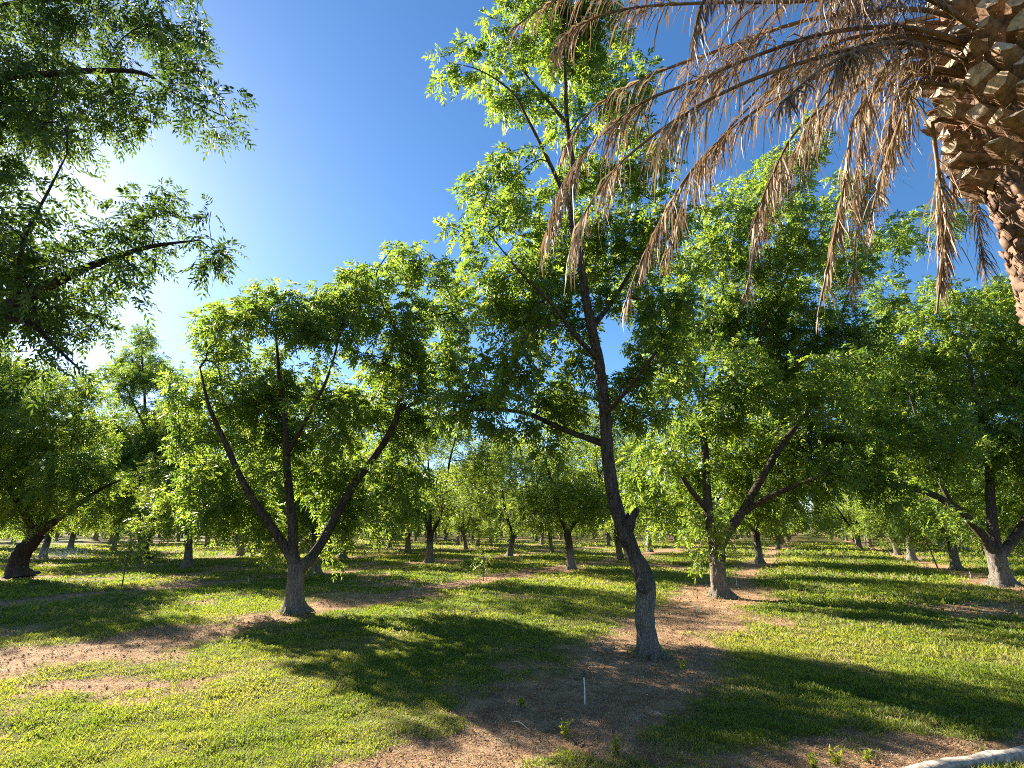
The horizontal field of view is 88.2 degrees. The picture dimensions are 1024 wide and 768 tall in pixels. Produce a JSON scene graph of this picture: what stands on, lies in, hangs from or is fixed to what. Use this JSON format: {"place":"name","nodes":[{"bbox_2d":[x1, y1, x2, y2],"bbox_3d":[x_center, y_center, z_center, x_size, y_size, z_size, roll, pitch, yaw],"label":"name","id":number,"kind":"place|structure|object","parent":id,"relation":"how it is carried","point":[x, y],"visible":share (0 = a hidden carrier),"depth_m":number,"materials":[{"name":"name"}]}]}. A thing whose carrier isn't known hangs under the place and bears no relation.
{"place":"outdoors","nodes":[
{"label":"outdoors","id":0,"kind":"place"},
{"bbox_2d":[0,0,1019,528],"label":"sky","id":1,"kind":"structure","parent":0,"point":[352,154],"materials":[{"name":"blue"}]},
{"bbox_2d":[0,529,1023,767],"bbox_3d":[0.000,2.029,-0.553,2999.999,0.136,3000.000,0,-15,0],"label":"ground","id":2,"kind":"structure","parent":0,"point":[800,537],"depth_m":7.79,"materials":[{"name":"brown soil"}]},
{"bbox_2d":[0,475,29,538],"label":"pecan tree","id":3,"kind":"object","parent":2,"relation":"on","point":[7,530],"visible":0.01,"depth_m":43.79,"materials":[{"name":"green plant"}]},
{"bbox_2d":[3,417,125,557],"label":"pecan tree","id":4,"kind":"object","parent":2,"relation":"on","point":[47,542],"visible":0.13,"depth_m":38.41,"materials":[{"name":"green plant"}]},
{"bbox_2d":[33,546,100,559],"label":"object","id":5,"kind":"object","parent":2,"relation":"on","point":[67,553],"visible":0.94,"depth_m":36.01,"materials":[{"name":"green plant"}]},
{"bbox_2d":[0,341,137,578],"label":"pecan tree","id":6,"kind":"object","parent":2,"relation":"on","point":[30,446],"visible":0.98,"depth_m":23.57,"materials":[{"name":"green plant"}]},
{"bbox_2d":[41,450,132,548],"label":"pecan tree","id":7,"kind":"object","parent":2,"relation":"on","point":[71,542],"visible":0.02,"depth_m":54.40,"materials":[{"name":"green plant"}]},
{"bbox_2d":[79,531,95,538],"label":"pecan tree","id":8,"kind":"object","parent":2,"relation":"on","point":[94,535],"visible":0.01,"depth_m":101.05,"materials":[{"name":"green plant"}]},
{"bbox_2d":[92,525,118,541],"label":"pecan tree","id":9,"kind":"object","parent":2,"relation":"on","point":[102,537],"visible":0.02,"depth_m":81.97,"materials":[{"name":"green plant"}]},
{"bbox_2d":[69,498,156,549],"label":"pecan tree","id":10,"kind":"object","parent":2,"relation":"on","point":[117,534],"visible":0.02,"depth_m":49.71,"materials":[{"name":"green plant"}]},
{"bbox_2d":[83,514,146,544],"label":"pecan tree","id":11,"kind":"object","parent":2,"relation":"on","point":[110,539],"visible":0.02,"depth_m":68.43,"materials":[{"name":"green plant"}]},
{"bbox_2d":[98,525,152,586],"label":"sapling","id":12,"kind":"object","parent":2,"relation":"on","point":[126,560],"visible":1,"depth_m":19.39,"materials":[{"name":"green plant"}]},
{"bbox_2d":[0,0,258,414],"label":"pecan tree","id":13,"kind":"object","parent":2,"relation":"on","point":[38,126],"visible":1,"depth_m":7.98,"materials":[{"name":"green plant"}]},
{"bbox_2d":[79,323,215,558],"bbox_3d":[-28.263,3.976,40.295,11.535,18.170,11.317,0,-15,0],"label":"pecan tree","id":14,"kind":"object","parent":2,"relation":"on","point":[139,443],"visible":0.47,"depth_m":38.65,"materials":[{"name":"green plant"}]},
{"bbox_2d":[121,386,270,567],"bbox_3d":[-17.253,5.345,30.863,8.412,10.318,8.381,8,-17,-26],"label":"pecan tree","id":15,"kind":"object","parent":2,"relation":"on","point":[163,521],"visible":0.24,"depth_m":27.76,"materials":[{"name":"green plant"}]},
{"bbox_2d":[181,454,237,546],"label":"pecan tree","id":16,"kind":"object","parent":2,"relation":"on","point":[205,543],"visible":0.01,"depth_m":59.89,"materials":[{"name":"green plant"}]},
{"bbox_2d":[193,422,282,555],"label":"pecan tree","id":17,"kind":"object","parent":2,"relation":"on","point":[240,552],"visible":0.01,"depth_m":41.54,"materials":[{"name":"green plant"}]},
{"bbox_2d":[224,369,406,574],"bbox_3d":[-9.329,4.214,26.256,7.574,10.031,8.626,-11,-19,35],"label":"pecan tree","id":18,"kind":"object","parent":2,"relation":"on","point":[304,519],"visible":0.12,"depth_m":24.93,"materials":[{"name":"green plant"}]},
{"bbox_2d":[145,239,491,615],"bbox_3d":[-5.750,0.653,15.354,10.401,11.279,6.109,0,-15,0],"label":"pecan tree","id":19,"kind":"object","parent":2,"relation":"on","point":[325,317],"visible":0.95,"depth_m":14.76,"materials":[{"name":"green plant"}]},
{"bbox_2d":[283,437,409,558],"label":"pecan tree","id":20,"kind":"object","parent":2,"relation":"on","point":[343,554],"visible":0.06,"depth_m":37.57,"materials":[{"name":"green plant"}]},
{"bbox_2d":[360,457,423,547],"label":"pecan tree","id":21,"kind":"object","parent":2,"relation":"on","point":[388,545],"depth_m":56.53,"materials":[{"name":"green plant"}]},
{"bbox_2d":[371,425,463,553],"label":"pecan tree","id":22,"kind":"object","parent":2,"relation":"on","point":[407,550],"visible":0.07,"depth_m":46.62,"materials":[{"name":"green plant"}]},
{"bbox_2d":[410,525,426,540],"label":"pecan tree","id":23,"kind":"object","parent":2,"relation":"on","point":[415,538],"visible":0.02,"depth_m":87.89,"materials":[{"name":"green plant"}]},
{"bbox_2d":[410,465,448,542],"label":"pecan tree","id":24,"kind":"object","parent":2,"relation":"on","point":[433,511],"visible":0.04,"depth_m":75.54,"materials":[{"name":"green plant"}]},
{"bbox_2d":[361,400,507,562],"bbox_3d":[-4.417,5.808,33.870,8.985,11.021,8.951,-7,-17,23],"label":"pecan tree","id":25,"kind":"object","parent":2,"relation":"on","point":[475,465],"visible":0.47,"depth_m":33.67,"materials":[{"name":"green plant"}]},
{"bbox_2d":[440,519,453,539],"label":"pecan tree","id":26,"kind":"object","parent":2,"relation":"on","point":[446,535],"visible":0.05,"depth_m":96.01,"materials":[{"name":"green plant"}]},
{"bbox_2d":[423,464,478,544],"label":"pecan tree","id":27,"kind":"object","parent":2,"relation":"on","point":[457,540],"visible":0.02,"depth_m":68.41,"materials":[{"name":"green plant"}]},
{"bbox_2d":[437,457,501,549],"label":"pecan tree","id":28,"kind":"object","parent":2,"relation":"on","point":[462,530],"visible":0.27,"depth_m":53.12,"materials":[{"name":"green plant"}]},
{"bbox_2d":[442,483,509,546],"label":"pecan tree","id":29,"kind":"object","parent":2,"relation":"on","point":[481,536],"visible":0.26,"depth_m":59.85,"materials":[{"name":"green plant"}]},
{"bbox_2d":[470,549,492,580],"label":"sapling","id":30,"kind":"object","parent":2,"relation":"on","point":[483,553],"visible":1,"depth_m":22.03,"materials":[{"name":"green plant"}]},
{"bbox_2d":[450,422,557,555],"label":"pecan tree","id":31,"kind":"object","parent":2,"relation":"on","point":[498,492],"visible":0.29,"depth_m":41.22,"materials":[{"name":"green plant"}]},
{"bbox_2d":[497,482,519,541],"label":"pecan tree","id":32,"kind":"object","parent":2,"relation":"on","point":[510,522],"visible":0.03,"depth_m":79.75,"materials":[{"name":"green plant"}]},
{"bbox_2d":[0,540,1023,767],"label":"grass","id":33,"kind":"structure","parent":2,"relation":"on","point":[814,582],"depth_m":9.63,"materials":[{"name":"green plant"}]},
{"bbox_2d":[0,571,1023,767],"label":"soil clods","id":34,"kind":"object","parent":2,"relation":"on","point":[556,685],"visible":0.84,"depth_m":7.42,"materials":[{"name":"brown soil"}]},
{"bbox_2d":[517,695,525,707],"bbox_3d":[0.115,3.867,6.431,0.111,0.148,0.113,0,-15,0],"label":"weed","id":35,"kind":"object","parent":2,"relation":"on","point":[520,702],"visible":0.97,"depth_m":6.42,"materials":[{"name":"green plant"}]},
{"bbox_2d":[532,555,541,572],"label":"sapling","id":36,"kind":"object","parent":2,"relation":"on","point":[536,563],"visible":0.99,"depth_m":25.72,"materials":[{"name":"green plant"}]},
{"bbox_2d":[519,476,563,544],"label":"pecan tree","id":37,"kind":"object","parent":2,"relation":"on","point":[542,540],"visible":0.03,"depth_m":68.08,"materials":[{"name":"green plant"}]},
{"bbox_2d":[505,457,591,551],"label":"pecan tree","id":38,"kind":"object","parent":2,"relation":"on","point":[551,548],"visible":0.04,"depth_m":48.35,"materials":[{"name":"green plant"}]},
{"bbox_2d":[482,379,641,569],"bbox_3d":[3.128,4.913,29.550,7.869,10.422,8.962,-10,-18,33],"label":"pecan tree","id":39,"kind":"object","parent":2,"relation":"on","point":[574,499],"visible":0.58,"depth_m":28.19,"materials":[{"name":"green plant"}]},
{"bbox_2d":[558,717,573,738],"bbox_3d":[0.562,3.597,5.531,0.162,0.195,0.126,-9,-18,30],"label":"weed","id":40,"kind":"object","parent":2,"relation":"on","point":[563,727],"visible":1,"depth_m":5.52,"materials":[{"name":"green plant"}]},
{"bbox_2d":[422,0,719,661],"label":"pecan tree","id":41,"kind":"object","parent":2,"relation":"on","point":[512,311],"visible":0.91,"depth_m":11.27,"materials":[{"name":"green plant"}]},
{"bbox_2d":[583,670,585,705],"bbox_3d":[0.906,3.800,6.573,0.040,0.427,0.027,0,-15,0],"label":"sprinkler riser","id":42,"kind":"object","parent":2,"relation":"on","point":[584,674],"visible":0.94,"depth_m":6.58,"materials":[{"name":"plastic"}]},
{"bbox_2d":[582,479,633,545],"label":"pecan tree","id":43,"kind":"object","parent":2,"relation":"on","point":[608,540],"visible":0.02,"depth_m":64.52,"materials":[{"name":"green plant"}]},
{"bbox_2d":[610,734,621,757],"bbox_3d":[0.995,3.479,5.079,0.130,0.184,0.129,0,-15,0],"label":"weed","id":44,"kind":"object","parent":2,"relation":"on","point":[616,748],"visible":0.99,"depth_m":5.06,"materials":[{"name":"green plant"}]},
{"bbox_2d":[559,412,681,559],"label":"pecan tree","id":45,"kind":"object","parent":2,"relation":"on","point":[619,552],"visible":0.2,"depth_m":36.63,"materials":[{"name":"green plant"}]},
{"bbox_2d":[634,486,658,539],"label":"pecan tree","id":46,"kind":"object","parent":2,"relation":"on","point":[637,532],"visible":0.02,"depth_m":77.75,"materials":[{"name":"green plant"}]},
{"bbox_2d":[601,437,695,551],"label":"pecan tree","id":47,"kind":"object","parent":2,"relation":"on","point":[650,541],"visible":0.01,"depth_m":48.39,"materials":[{"name":"green plant"}]},
{"bbox_2d":[677,658,686,669],"bbox_3d":[2.641,4.333,8.185,0.163,0.172,0.094,0,-15,0],"label":"weed","id":48,"kind":"object","parent":2,"relation":"on","point":[682,666],"visible":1,"depth_m":8.18,"materials":[{"name":"green plant"}]},
{"bbox_2d":[660,464,718,547],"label":"pecan tree","id":49,"kind":"object","parent":2,"relation":"on","point":[683,520],"visible":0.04,"depth_m":59.09,"materials":[{"name":"green plant"}]},
{"bbox_2d":[683,414,841,563],"bbox_3d":[15.357,6.137,34.038,8.962,10.422,7.869,-5,-16,18],"label":"pecan tree","id":50,"kind":"object","parent":2,"relation":"on","point":[759,558],"visible":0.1,"depth_m":32.39,"materials":[{"name":"green plant"}]},
{"bbox_2d":[507,0,1023,331],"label":"date palm","id":51,"kind":"object","parent":2,"relation":"on","point":[969,64],"visible":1,"depth_m":3.58,"materials":[{"name":"plant"}]},
{"bbox_2d":[741,476,815,548],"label":"pecan tree","id":52,"kind":"object","parent":2,"relation":"on","point":[777,541],"visible":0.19,"depth_m":54.06,"materials":[{"name":"green plant"}]},
{"bbox_2d":[760,479,808,543],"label":"pecan tree","id":53,"kind":"object","parent":2,"relation":"on","point":[794,522],"depth_m":71.27,"materials":[{"name":"green plant"}]},
{"bbox_2d":[615,109,977,599],"bbox_3d":[11.739,-3.350,19.483,17.257,21.064,9.191,0,-15,0],"label":"pecan tree","id":54,"kind":"object","parent":2,"relation":"on","point":[797,427],"visible":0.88,"depth_m":17.76,"materials":[{"name":"green plant"}]},
{"bbox_2d":[784,515,811,540],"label":"pecan tree","id":55,"kind":"object","parent":2,"relation":"on","point":[787,538],"visible":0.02,"depth_m":86.60,"materials":[{"name":"green plant"}]},
{"bbox_2d":[806,752,818,767],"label":"weed","id":56,"kind":"object","parent":2,"relation":"on","point":[813,762],"visible":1,"depth_m":4.75,"materials":[{"name":"green plant"}]},
{"bbox_2d":[825,744,844,764],"bbox_3d":[2.965,3.402,4.833,0.143,0.203,0.156,11,-19,-36],"label":"weed","id":57,"kind":"object","parent":2,"relation":"on","point":[834,758],"visible":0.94,"depth_m":4.83,"materials":[{"name":"green plant"}]},
{"bbox_2d":[815,508,862,540],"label":"pecan tree","id":58,"kind":"object","parent":2,"relation":"on","point":[846,538],"depth_m":90.03,"materials":[{"name":"green plant"}]},
{"bbox_2d":[806,488,905,548],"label":"pecan tree","id":59,"kind":"object","parent":2,"relation":"on","point":[829,519],"visible":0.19,"depth_m":53.82,"materials":[{"name":"green plant"}]},
{"bbox_2d":[832,497,880,544],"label":"pecan tree","id":60,"kind":"object","parent":2,"relation":"on","point":[855,525],"visible":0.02,"depth_m":67.08,"materials":[{"name":"green plant"}]},
{"bbox_2d":[817,489,904,547],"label":"pecan tree","id":61,"kind":"object","parent":2,"relation":"on","point":[869,543],"visible":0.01,"depth_m":59.06,"materials":[{"name":"green plant"}]},
{"bbox_2d":[861,748,872,763],"bbox_3d":[3.316,3.465,4.934,0.108,0.136,0.102,-9,-18,29],"label":"weed","id":62,"kind":"object","parent":2,"relation":"on","point":[867,757],"visible":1,"depth_m":4.92,"materials":[{"name":"green plant"}]},
{"bbox_2d":[857,748,886,755],"bbox_3d":[3.462,3.530,5.078,0.247,0.032,0.034,-11,-19,35],"label":"fallen twig","id":63,"kind":"object","parent":2,"relation":"on","point":[872,750],"visible":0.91,"depth_m":5.08,"materials":[{"name":"grey wood"}]},
{"bbox_2d":[878,533,897,555],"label":"sapling","id":64,"kind":"object","parent":2,"relation":"on","point":[883,543],"visible":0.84,"depth_m":40.22,"materials":[{"name":"green plant"}]},
{"bbox_2d":[841,462,940,554],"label":"pecan tree","id":65,"kind":"object","parent":2,"relation":"on","point":[897,552],"visible":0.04,"depth_m":43.94,"materials":[{"name":"green plant"}]},
{"bbox_2d":[830,414,960,560],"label":"pecan tree","id":66,"kind":"object","parent":2,"relation":"on","point":[911,555],"visible":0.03,"depth_m":35.92,"materials":[{"name":"green plant"}]},
{"bbox_2d":[815,270,1023,587],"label":"pecan tree","id":67,"kind":"object","parent":2,"relation":"on","point":[942,371],"visible":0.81,"depth_m":21.09,"materials":[{"name":"green plant"}]},
{"bbox_2d":[903,518,945,571],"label":"sapling","id":68,"kind":"object","parent":2,"relation":"on","point":[929,546],"visible":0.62,"depth_m":26.72,"materials":[{"name":"green plant"}]},
{"bbox_2d":[855,425,1023,570],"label":"pecan tree","id":69,"kind":"object","parent":2,"relation":"on","point":[954,558],"visible":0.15,"depth_m":27.74,"materials":[{"name":"green plant"}]},
{"bbox_2d":[944,512,970,545],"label":"pecan tree","id":70,"kind":"object","parent":2,"relation":"on","point":[957,536],"depth_m":63.66,"materials":[{"name":"green plant"}]},
{"bbox_2d":[900,745,1023,767],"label":"concrete kerb","id":71,"kind":"structure","parent":2,"relation":"on","point":[1014,754],"depth_m":4.79,"materials":[{"name":"grey concrete"}]},
{"bbox_2d":[909,459,1015,550],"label":"pecan tree","id":72,"kind":"object","parent":2,"relation":"on","point":[963,548],"visible":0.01,"depth_m":47.73,"materials":[{"name":"green plant"}]}
]}

